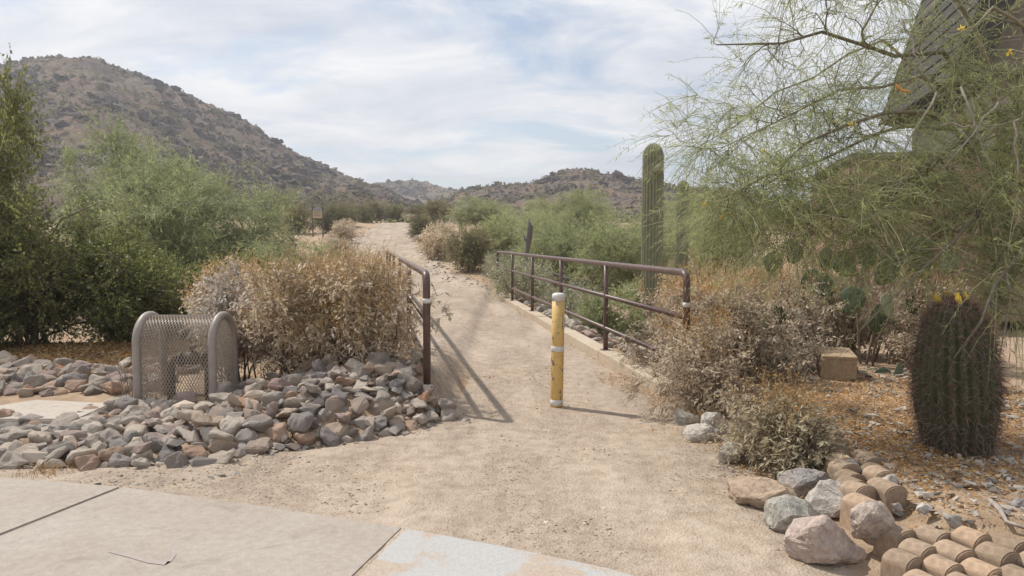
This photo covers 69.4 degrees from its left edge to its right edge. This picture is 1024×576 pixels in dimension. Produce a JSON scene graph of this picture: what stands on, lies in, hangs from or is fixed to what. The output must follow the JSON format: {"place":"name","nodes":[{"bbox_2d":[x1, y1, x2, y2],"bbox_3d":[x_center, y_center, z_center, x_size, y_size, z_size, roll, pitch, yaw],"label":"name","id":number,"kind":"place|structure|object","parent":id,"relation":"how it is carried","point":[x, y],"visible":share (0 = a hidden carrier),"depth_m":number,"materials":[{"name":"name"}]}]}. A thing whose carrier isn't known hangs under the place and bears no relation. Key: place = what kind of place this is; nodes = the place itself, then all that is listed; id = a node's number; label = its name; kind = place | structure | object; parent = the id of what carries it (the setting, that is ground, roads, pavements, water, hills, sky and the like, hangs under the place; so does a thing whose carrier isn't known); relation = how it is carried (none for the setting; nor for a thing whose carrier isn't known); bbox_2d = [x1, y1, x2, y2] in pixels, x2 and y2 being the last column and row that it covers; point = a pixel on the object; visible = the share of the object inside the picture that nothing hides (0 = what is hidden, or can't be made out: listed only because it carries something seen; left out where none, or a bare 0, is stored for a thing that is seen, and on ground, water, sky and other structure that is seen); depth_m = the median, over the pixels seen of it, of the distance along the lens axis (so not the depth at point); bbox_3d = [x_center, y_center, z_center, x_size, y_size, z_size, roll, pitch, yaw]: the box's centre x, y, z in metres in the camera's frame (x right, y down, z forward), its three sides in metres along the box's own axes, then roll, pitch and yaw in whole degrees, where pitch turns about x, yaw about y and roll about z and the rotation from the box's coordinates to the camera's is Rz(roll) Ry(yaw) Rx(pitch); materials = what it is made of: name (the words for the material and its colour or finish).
{"place":"outdoors","nodes":[
{"label":"outdoors","id":0,"kind":"place"},
{"bbox_2d":[0,57,416,222],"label":"hill","id":1,"kind":"structure","parent":0,"point":[91,67],"depth_m":164.90,"materials":[{"name":"stone"}]},
{"bbox_2d":[0,54,422,220],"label":"hillside rocks","id":2,"kind":"object","parent":1,"relation":"on","point":[167,123],"visible":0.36,"depth_m":162.26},
{"bbox_2d":[0,54,446,220],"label":"hillside scrub","id":3,"kind":"object","parent":1,"relation":"on","point":[315,194],"visible":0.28,"depth_m":153.99,"materials":[{"name":"green plant"}]},
{"bbox_2d":[0,477,631,575],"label":"pavement","id":4,"kind":"structure","parent":0,"point":[50,528],"depth_m":3.50,"materials":[{"name":"concrete"}]},
{"bbox_2d":[376,180,456,203],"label":"hill","id":5,"kind":"structure","parent":0,"point":[433,193],"depth_m":379.78,"materials":[{"name":"stone"}]},
{"bbox_2d":[375,179,458,199],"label":"hill rocks","id":6,"kind":"object","parent":5,"relation":"on","point":[410,191],"visible":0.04,"depth_m":380.58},
{"bbox_2d":[373,178,461,200],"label":"hill scrub","id":7,"kind":"object","parent":5,"relation":"on","point":[414,181],"visible":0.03,"depth_m":389.43,"materials":[{"name":"green plant"}]},
{"bbox_2d":[0,222,854,575],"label":"path","id":8,"kind":"structure","parent":0,"point":[470,484],"depth_m":4.60,"materials":[{"name":"soil"}]},
{"bbox_2d":[17,412,471,484],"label":"bank gravel","id":9,"kind":"structure","parent":8,"relation":"on","point":[270,453],"depth_m":4.71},
{"bbox_2d":[317,227,508,291],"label":"shoulder gravel","id":10,"kind":"structure","parent":8,"relation":"on","point":[438,262],"depth_m":26.95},
{"bbox_2d":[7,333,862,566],"bbox_3d":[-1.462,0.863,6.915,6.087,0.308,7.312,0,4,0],"label":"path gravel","id":11,"kind":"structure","parent":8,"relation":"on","point":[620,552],"depth_m":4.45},
{"bbox_2d":[550,293,564,407],"bbox_3d":[0.395,0.697,6.453,0.115,1.315,0.115,0,4,-20],"label":"bollard","id":12,"kind":"object","parent":8,"relation":"on","point":[557,348],"visible":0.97,"depth_m":6.40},
{"bbox_2d":[673,408,699,423],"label":"boulder","id":13,"kind":"object","parent":8,"relation":"on","point":[680,416],"visible":0.9,"depth_m":5.82,"materials":[{"name":"grey stone"}]},
{"bbox_2d":[683,423,719,442],"bbox_3d":[1.385,1.063,5.382,0.265,0.152,0.212,0,4,0],"label":"boulder","id":14,"kind":"object","parent":8,"relation":"on","point":[696,432],"visible":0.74,"depth_m":5.31,"materials":[{"name":"white stone"}]},
{"bbox_2d":[701,412,728,433],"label":"boulder","id":15,"kind":"object","parent":8,"relation":"on","point":[706,417],"visible":0.47,"depth_m":5.55,"materials":[{"name":"white stone"}]},
{"bbox_2d":[718,442,746,463],"bbox_3d":[1.444,1.093,4.856,0.205,0.160,0.133,-1,4,-11],"label":"boulder","id":16,"kind":"object","parent":8,"relation":"on","point":[721,459],"visible":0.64,"depth_m":4.81,"materials":[{"name":"white stone"}]},
{"bbox_2d":[763,494,816,532],"bbox_3d":[1.412,1.147,3.747,0.259,0.201,0.207,0,4,0],"label":"boulder","id":17,"kind":"object","parent":8,"relation":"on","point":[782,512],"visible":0.79,"depth_m":3.69,"materials":[{"name":"grey stone"}]},
{"bbox_2d":[784,514,866,564],"bbox_3d":[1.438,1.146,3.404,0.358,0.259,0.263,-2,4,-34],"label":"boulder","id":18,"kind":"object","parent":8,"relation":"on","point":[822,539],"visible":0.98,"depth_m":3.30,"materials":[{"name":"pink stone"}]},
{"bbox_2d":[0,0,920,199],"label":"sky","id":19,"kind":"structure","parent":0,"point":[454,94],"materials":[{"name":"white"}]},
{"bbox_2d":[0,219,1023,575],"bbox_3d":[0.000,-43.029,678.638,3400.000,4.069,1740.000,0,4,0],"label":"ground","id":20,"kind":"structure","parent":0,"point":[994,523],"depth_m":5.89,"materials":[{"name":"soil"}]},
{"bbox_2d":[0,216,36,348],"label":"creosote bush","id":21,"kind":"object","parent":20,"relation":"on","point":[4,317],"visible":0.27,"depth_m":9.56,"materials":[{"name":"green plant"}]},
{"bbox_2d":[0,43,55,346],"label":"creosote bush","id":22,"kind":"object","parent":20,"relation":"on","point":[9,109],"visible":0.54,"depth_m":10.15,"materials":[{"name":"green plant"}]},
{"bbox_2d":[12,458,74,478],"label":"dry grass","id":23,"kind":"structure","parent":20,"relation":"on","point":[45,471],"depth_m":4.60,"materials":[{"name":"plant"}]},
{"bbox_2d":[0,400,108,423],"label":"concrete pad","id":24,"kind":"object","parent":20,"relation":"on","point":[50,410],"visible":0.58,"depth_m":5.87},
{"bbox_2d":[0,172,173,349],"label":"creosote bush","id":25,"kind":"object","parent":20,"relation":"on","point":[26,265],"visible":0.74,"depth_m":9.67,"materials":[{"name":"green plant"}]},
{"bbox_2d":[0,350,202,396],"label":"cobble bed","id":26,"kind":"object","parent":20,"relation":"on","point":[32,374],"visible":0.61,"depth_m":7.27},
{"bbox_2d":[0,339,203,373],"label":"leaf litter","id":27,"kind":"object","parent":20,"relation":"on","point":[106,347],"visible":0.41,"depth_m":9.52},
{"bbox_2d":[45,344,169,398],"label":"dry stalks","id":28,"kind":"object","parent":20,"relation":"on","point":[129,393],"visible":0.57,"depth_m":6.40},
{"bbox_2d":[25,208,207,342],"bbox_3d":[-5.540,-0.126,10.938,2.655,2.086,3.290,0,4,4],"label":"creosote bush","id":29,"kind":"object","parent":20,"relation":"on","point":[123,298],"visible":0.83,"depth_m":10.13,"materials":[{"name":"green plant"}]},
{"bbox_2d":[37,104,240,252],"bbox_3d":[-9.342,-1.942,18.648,4.871,5.020,5.512,-2,4,-25],"label":"palo verde","id":30,"kind":"object","parent":20,"relation":"on","point":[114,144],"visible":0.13,"depth_m":17.18,"materials":[{"name":"green plant"}]},
{"bbox_2d":[132,311,238,402],"bbox_3d":[-2.835,0.655,6.450,0.713,0.908,0.517,0,4,1],"label":"pipe cage","id":31,"kind":"object","parent":20,"relation":"on","point":[219,318],"visible":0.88,"depth_m":6.29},
{"bbox_2d":[166,345,208,400],"bbox_3d":[-2.828,0.857,6.494,0.402,0.700,0.124,0,4,0],"label":"water valve","id":32,"kind":"object","parent":20,"relation":"on","point":[189,363],"visible":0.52,"depth_m":6.46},
{"bbox_2d":[83,137,315,281],"bbox_3d":[-6.735,-1.304,16.401,5.126,4.157,4.870,-2,4,-29],"label":"palo verde","id":33,"kind":"object","parent":20,"relation":"on","point":[181,234],"visible":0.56,"depth_m":15.91,"materials":[{"name":"green plant"}]},
{"bbox_2d":[177,243,269,356],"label":"dry bush","id":34,"kind":"object","parent":20,"relation":"on","point":[206,271],"visible":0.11,"depth_m":9.26,"materials":[{"name":"beige plant"}]},
{"bbox_2d":[153,244,302,341],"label":"dry bush","id":35,"kind":"object","parent":20,"relation":"on","point":[262,266],"visible":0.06,"depth_m":11.69,"materials":[{"name":"beige plant"}]},
{"bbox_2d":[0,347,457,470],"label":"riprap bank","id":36,"kind":"structure","parent":20,"relation":"on","point":[119,433],"depth_m":5.43,"materials":[{"name":"stone"}]},
{"bbox_2d":[178,255,294,381],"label":"dry bush","id":37,"kind":"object","parent":20,"relation":"on","point":[220,302],"visible":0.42,"depth_m":7.06,"materials":[{"name":"plant"}]},
{"bbox_2d":[207,234,361,273],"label":"dry bush","id":38,"kind":"object","parent":20,"relation":"on","point":[267,251],"visible":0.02,"depth_m":14.87,"materials":[{"name":"beige plant"}]},
{"bbox_2d":[217,233,373,377],"bbox_3d":[-2.051,0.173,7.079,1.271,1.406,1.687,2,4,24],"label":"dry bush","id":39,"kind":"object","parent":20,"relation":"on","point":[281,333],"visible":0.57,"depth_m":6.66,"materials":[{"name":"beige plant"}]},
{"bbox_2d":[279,199,320,233],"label":"creosote shrub","id":40,"kind":"object","parent":20,"relation":"on","point":[304,214],"visible":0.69,"depth_m":46.65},
{"bbox_2d":[245,237,360,366],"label":"dry bush","id":41,"kind":"object","parent":20,"relation":"on","point":[317,257],"visible":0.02,"depth_m":8.33,"materials":[{"name":"beige plant"}]},
{"bbox_2d":[312,206,323,236],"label":"trail sign","id":42,"kind":"object","parent":20,"relation":"on","point":[317,211],"visible":0.95,"depth_m":43.80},
{"bbox_2d":[308,201,352,233],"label":"creosote shrub","id":43,"kind":"object","parent":20,"relation":"on","point":[333,214],"visible":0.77,"depth_m":48.28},
{"bbox_2d":[323,234,357,259],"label":"tan shrub","id":44,"kind":"object","parent":20,"relation":"on","point":[333,240],"visible":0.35,"depth_m":29.99,"materials":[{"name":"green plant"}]},
{"bbox_2d":[323,199,358,225],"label":"creosote shrub","id":45,"kind":"object","parent":20,"relation":"on","point":[354,218],"visible":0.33,"depth_m":56.81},
{"bbox_2d":[327,222,356,242],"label":"tan shrub","id":46,"kind":"object","parent":20,"relation":"on","point":[338,229],"visible":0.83,"depth_m":38.13,"materials":[{"name":"beige plant"}]},
{"bbox_2d":[332,218,353,232],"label":"tan shrub","id":47,"kind":"object","parent":20,"relation":"on","point":[344,221],"visible":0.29,"depth_m":43.55,"materials":[{"name":"beige plant"}]},
{"bbox_2d":[307,233,416,355],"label":"dry bush","id":48,"kind":"object","parent":20,"relation":"on","point":[407,317],"visible":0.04,"depth_m":8.10,"materials":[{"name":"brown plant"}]},
{"bbox_2d":[281,231,444,365],"bbox_3d":[-1.470,0.081,6.839,1.345,1.365,1.457,-2,4,-28],"label":"dry bush","id":49,"kind":"object","parent":20,"relation":"on","point":[358,314],"visible":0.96,"depth_m":6.63,"materials":[{"name":"beige plant"}]},
{"bbox_2d":[352,203,378,222],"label":"creosote shrub","id":50,"kind":"object","parent":20,"relation":"on","point":[361,210],"visible":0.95,"depth_m":61.73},
{"bbox_2d":[363,198,395,220],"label":"creosote shrub","id":51,"kind":"object","parent":20,"relation":"on","point":[377,206],"visible":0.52,"depth_m":69.44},
{"bbox_2d":[384,202,407,221],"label":"creosote shrub","id":52,"kind":"object","parent":20,"relation":"on","point":[398,211],"visible":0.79,"depth_m":69.90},
{"bbox_2d":[376,283,454,361],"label":"leafy shoot","id":53,"kind":"object","parent":20,"relation":"on","point":[445,310],"visible":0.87,"depth_m":6.46,"materials":[{"name":"brown plant"}]},
{"bbox_2d":[405,201,425,218],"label":"creosote shrub","id":54,"kind":"object","parent":20,"relation":"on","point":[417,208],"visible":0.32,"depth_m":71.16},
{"bbox_2d":[35,203,809,224],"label":"plain scrub","id":55,"kind":"object","parent":20,"relation":"on","point":[402,214],"depth_m":64.73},
{"bbox_2d":[403,210,448,240],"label":"creosote shrub","id":56,"kind":"object","parent":20,"relation":"on","point":[418,225],"visible":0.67,"depth_m":39.48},
{"bbox_2d":[410,219,458,251],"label":"tan shrub","id":57,"kind":"object","parent":20,"relation":"on","point":[443,226],"visible":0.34,"depth_m":32.85,"materials":[{"name":"beige plant"}]},
{"bbox_2d":[420,197,454,222],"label":"creosote shrub","id":58,"kind":"object","parent":20,"relation":"on","point":[436,207],"visible":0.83,"depth_m":61.68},
{"bbox_2d":[419,228,457,259],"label":"tan shrub","id":59,"kind":"object","parent":20,"relation":"on","point":[434,249],"visible":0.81,"depth_m":29.34,"materials":[{"name":"beige plant"}]},
{"bbox_2d":[437,219,502,270],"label":"creosote shrub","id":60,"kind":"object","parent":20,"relation":"on","point":[469,254],"visible":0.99,"depth_m":23.91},
{"bbox_2d":[439,195,515,231],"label":"palo verde","id":61,"kind":"object","parent":20,"relation":"on","point":[472,213],"visible":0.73,"depth_m":48.84,"materials":[{"name":"green plant"}]},
{"bbox_2d":[480,247,530,281],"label":"pale shrub","id":62,"kind":"object","parent":20,"relation":"on","point":[502,262],"visible":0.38,"depth_m":22.37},
{"bbox_2d":[485,253,556,303],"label":"pale shrub","id":63,"kind":"object","parent":20,"relation":"on","point":[525,287],"visible":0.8,"depth_m":17.49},
{"bbox_2d":[467,206,576,253],"bbox_3d":[0.531,-2.363,30.787,4.663,2.245,4.646,-2,4,-25],"label":"palo verde","id":64,"kind":"object","parent":20,"relation":"on","point":[505,238],"visible":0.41,"depth_m":30.25,"materials":[{"name":"green plant"}]},
{"bbox_2d":[522,220,586,295],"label":"cactus","id":65,"kind":"object","parent":20,"relation":"on","point":[529,235],"visible":0.49,"depth_m":19.49,"materials":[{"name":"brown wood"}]},
{"bbox_2d":[501,203,628,286],"bbox_3d":[1.627,-1.266,21.993,4.222,2.483,4.222,2,4,24],"label":"palo verde","id":66,"kind":"object","parent":20,"relation":"on","point":[549,242],"visible":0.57,"depth_m":21.25,"materials":[{"name":"green plant"}]},
{"bbox_2d":[515,183,619,236],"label":"palo verde","id":67,"kind":"object","parent":20,"relation":"on","point":[575,205],"visible":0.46,"depth_m":43.19,"materials":[{"name":"green plant"}]},
{"bbox_2d":[534,276,603,318],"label":"pale shrub","id":68,"kind":"object","parent":20,"relation":"on","point":[576,294],"visible":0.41,"depth_m":16.32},
{"bbox_2d":[493,292,673,395],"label":"concrete kerb","id":69,"kind":"structure","parent":20,"relation":"on","point":[589,346],"depth_m":9.46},
{"bbox_2d":[496,251,689,395],"bbox_3d":[0.579,0.002,12.881,0.110,1.142,12.997,-1,4,-8],"label":"railing","id":70,"kind":"object","parent":69,"relation":"on","point":[647,268],"visible":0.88,"depth_m":9.02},
{"bbox_2d":[567,286,650,339],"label":"green shrub","id":71,"kind":"object","parent":20,"relation":"on","point":[596,314],"visible":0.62,"depth_m":13.40,"materials":[{"name":"green plant"}]},
{"bbox_2d":[555,203,705,293],"bbox_3d":[3.101,-1.061,20.259,4.222,2.588,4.222,-1,4,-12],"label":"palo verde","id":72,"kind":"object","parent":20,"relation":"on","point":[621,251],"visible":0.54,"depth_m":19.39,"materials":[{"name":"green plant"}]},
{"bbox_2d":[514,291,754,361],"bbox_3d":[1.791,0.719,13.955,2.444,0.718,10.696,-1,4,-8],"label":"wash riprap","id":73,"kind":"object","parent":20,"relation":"on","point":[579,327],"visible":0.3,"depth_m":11.81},
{"bbox_2d":[602,273,667,334],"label":"green shrub","id":74,"kind":"object","parent":20,"relation":"on","point":[627,293],"visible":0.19,"depth_m":14.75,"materials":[{"name":"green plant"}]},
{"bbox_2d":[640,142,664,338],"bbox_3d":[2.644,-0.835,13.927,0.488,3.807,0.590,1,4,8],"label":"saguaro","id":75,"kind":"object","parent":20,"relation":"on","point":[650,188],"visible":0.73,"depth_m":13.80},
{"bbox_2d":[622,191,723,232],"bbox_3d":[8.367,-3.382,35.893,5.202,2.905,4.820,3,4,35],"label":"palo verde","id":76,"kind":"object","parent":20,"relation":"on","point":[671,210],"visible":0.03,"depth_m":35.91,"materials":[{"name":"green plant"}]},
{"bbox_2d":[606,266,752,377],"bbox_3d":[1.879,0.381,7.874,1.396,1.258,1.671,-1,4,-20],"label":"dry bush","id":77,"kind":"object","parent":20,"relation":"on","point":[637,356],"visible":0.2,"depth_m":7.97,"materials":[{"name":"grey plant"}]},
{"bbox_2d":[675,180,689,280],"bbox_3d":[4.363,-1.118,18.961,0.410,3.326,0.410,-1,4,-16],"label":"saguaro","id":78,"kind":"object","parent":20,"relation":"on","point":[680,258],"visible":0.4,"depth_m":18.83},
{"bbox_2d":[611,296,760,422],"bbox_3d":[1.608,0.598,6.163,1.450,1.036,1.052,-3,5,-42],"label":"dry bush","id":79,"kind":"object","parent":20,"relation":"on","point":[706,379],"visible":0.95,"depth_m":6.13,"materials":[{"name":"grey plant"}]},
{"bbox_2d":[645,238,770,338],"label":"dry bush","id":80,"kind":"object","parent":20,"relation":"on","point":[690,274],"visible":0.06,"depth_m":8.54,"materials":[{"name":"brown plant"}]},
{"bbox_2d":[663,187,780,276],"bbox_3d":[6.416,-1.827,23.711,4.870,3.137,5.512,0,4,6],"label":"palo verde","id":81,"kind":"object","parent":20,"relation":"on","point":[703,252],"visible":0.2,"depth_m":22.64,"materials":[{"name":"green plant"}]},
{"bbox_2d":[650,261,823,385],"bbox_3d":[2.121,0.334,7.114,1.573,1.184,1.314,1,4,10],"label":"dry bush","id":82,"kind":"object","parent":20,"relation":"on","point":[739,308],"visible":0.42,"depth_m":6.93,"materials":[{"name":"grey plant"}]},
{"bbox_2d":[727,476,797,508],"bbox_3d":[1.387,1.140,4.067,0.357,0.166,0.250,0,4,0],"label":"boulder","id":83,"kind":"object","parent":20,"relation":"on","point":[757,492],"visible":0.8,"depth_m":4.04,"materials":[{"name":"brown stone"}]},
{"bbox_2d":[698,361,855,479],"bbox_3d":[1.693,0.842,4.723,0.957,0.742,1.046,-3,5,-40],"label":"dry bush","id":84,"kind":"object","parent":20,"relation":"on","point":[781,438],"visible":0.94,"depth_m":4.60,"materials":[{"name":"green plant"}]},
{"bbox_2d":[723,258,848,371],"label":"dry bush","id":85,"kind":"object","parent":20,"relation":"on","point":[802,328],"visible":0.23,"depth_m":7.45,"materials":[{"name":"grey plant"}]},
{"bbox_2d":[596,364,983,497],"bbox_3d":[1.751,0.972,6.074,1.741,0.217,4.042,0,4,0],"label":"dry debris","id":86,"kind":"object","parent":20,"relation":"on","point":[857,437],"visible":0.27,"depth_m":4.80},
{"bbox_2d":[777,468,830,498],"bbox_3d":[1.694,1.130,4.260,0.312,0.162,0.218,0,4,0],"label":"boulder","id":87,"kind":"object","parent":20,"relation":"on","point":[802,481],"visible":0.64,"depth_m":4.20,"materials":[{"name":"stone"}]},
{"bbox_2d":[607,0,1023,400],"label":"overhanging palo verde","id":88,"kind":"object","parent":20,"relation":"on","point":[1001,206],"visible":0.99,"depth_m":4.98,"materials":[{"name":"green plant"}]},
{"bbox_2d":[767,268,870,346],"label":"dry bush","id":89,"kind":"object","parent":20,"relation":"on","point":[820,312],"visible":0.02,"depth_m":10.53,"materials":[{"name":"brown plant"}]},
{"bbox_2d":[805,479,843,517],"bbox_3d":[1.686,1.131,3.930,0.245,0.212,0.178,1,4,13],"label":"boulder","id":90,"kind":"object","parent":20,"relation":"on","point":[824,497],"visible":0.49,"depth_m":3.89,"materials":[{"name":"white stone"}]},
{"bbox_2d":[770,247,894,358],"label":"dry bush","id":91,"kind":"object","parent":20,"relation":"on","point":[851,332],"visible":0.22,"depth_m":8.31,"materials":[{"name":"brown plant"}]},
{"bbox_2d":[817,347,857,381],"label":"landscape block","id":92,"kind":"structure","parent":20,"relation":"on","point":[844,368],"depth_m":6.97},
{"bbox_2d":[765,237,958,375],"bbox_3d":[3.594,0.262,7.676,2.059,1.574,1.042,0,4,0],"label":"prickly pear","id":93,"kind":"object","parent":20,"relation":"on","point":[899,366],"visible":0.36,"depth_m":7.83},
{"bbox_2d":[849,500,895,545],"bbox_3d":[1.667,1.093,3.430,0.203,0.237,0.162,0,4,0],"label":"boulder","id":94,"kind":"object","parent":20,"relation":"on","point":[871,521],"visible":0.93,"depth_m":3.38,"materials":[{"name":"stone"}]},
{"bbox_2d":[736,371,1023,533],"bbox_3d":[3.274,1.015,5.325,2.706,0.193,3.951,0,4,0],"label":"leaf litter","id":95,"kind":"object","parent":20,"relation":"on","point":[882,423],"visible":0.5,"depth_m":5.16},
{"bbox_2d":[986,498,1023,528],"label":"fallen stick","id":96,"kind":"object","parent":95,"relation":"on","point":[998,507],"visible":1,"depth_m":3.50,"materials":[{"name":"brown wood"}]},
{"bbox_2d":[736,364,1023,529],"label":"bed gravel","id":97,"kind":"structure","parent":20,"relation":"on","point":[989,484],"depth_m":4.39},
{"bbox_2d":[882,474,897,483],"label":"stone","id":98,"kind":"object","parent":97,"relation":"on","point":[892,477],"visible":0.47,"depth_m":3.97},
{"bbox_2d":[916,502,932,514],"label":"stone","id":99,"kind":"object","parent":97,"relation":"on","point":[923,508],"visible":1,"depth_m":3.61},
{"bbox_2d":[820,422,1023,575],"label":"block edging","id":100,"kind":"object","parent":20,"relation":"on","point":[921,550],"visible":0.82,"depth_m":3.28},
{"bbox_2d":[864,261,1004,367],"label":"dry bush","id":101,"kind":"object","parent":20,"relation":"on","point":[895,341],"visible":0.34,"depth_m":7.66,"materials":[{"name":"grey plant"}]},
{"bbox_2d":[942,512,961,528],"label":"stone","id":102,"kind":"object","parent":20,"relation":"on","point":[953,521],"visible":0.97,"depth_m":3.43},
{"bbox_2d":[902,287,1013,459],"bbox_3d":[2.759,0.597,4.596,0.618,1.213,0.612,-3,4,0],"label":"barrel cactus","id":103,"kind":"object","parent":20,"relation":"on","point":[956,411],"visible":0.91,"depth_m":4.43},
{"bbox_2d":[1008,497,1023,507],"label":"stone","id":104,"kind":"object","parent":20,"relation":"on","point":[1017,502],"visible":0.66,"depth_m":3.64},
{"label":"concrete kerb","id":105,"kind":"structure","parent":20,"relation":"on","visible":0},
{"bbox_2d":[386,250,430,384],"bbox_3d":[-2.083,-0.027,13.334,0.110,1.142,14.404,-1,4,-11],"label":"railing","id":106,"kind":"object","parent":105,"relation":"on","point":[426,350],"visible":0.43,"depth_m":6.30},
{"bbox_2d":[442,169,794,221],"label":"hill","id":107,"kind":"structure","parent":0,"point":[621,196],"depth_m":171.65,"materials":[{"name":"stone"}]},
{"bbox_2d":[438,167,807,221],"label":"hill scrub","id":108,"kind":"object","parent":107,"relation":"on","point":[511,199],"visible":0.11,"depth_m":186.15,"materials":[{"name":"green plant"}]},
{"bbox_2d":[447,169,809,220],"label":"hill rocks","id":109,"kind":"object","parent":107,"relation":"on","point":[615,175],"visible":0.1,"depth_m":183.07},
{"bbox_2d":[810,0,1023,321],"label":"house","id":110,"kind":"structure","parent":0,"point":[1015,45],"depth_m":15.55,"materials":[{"name":"brown paint"}]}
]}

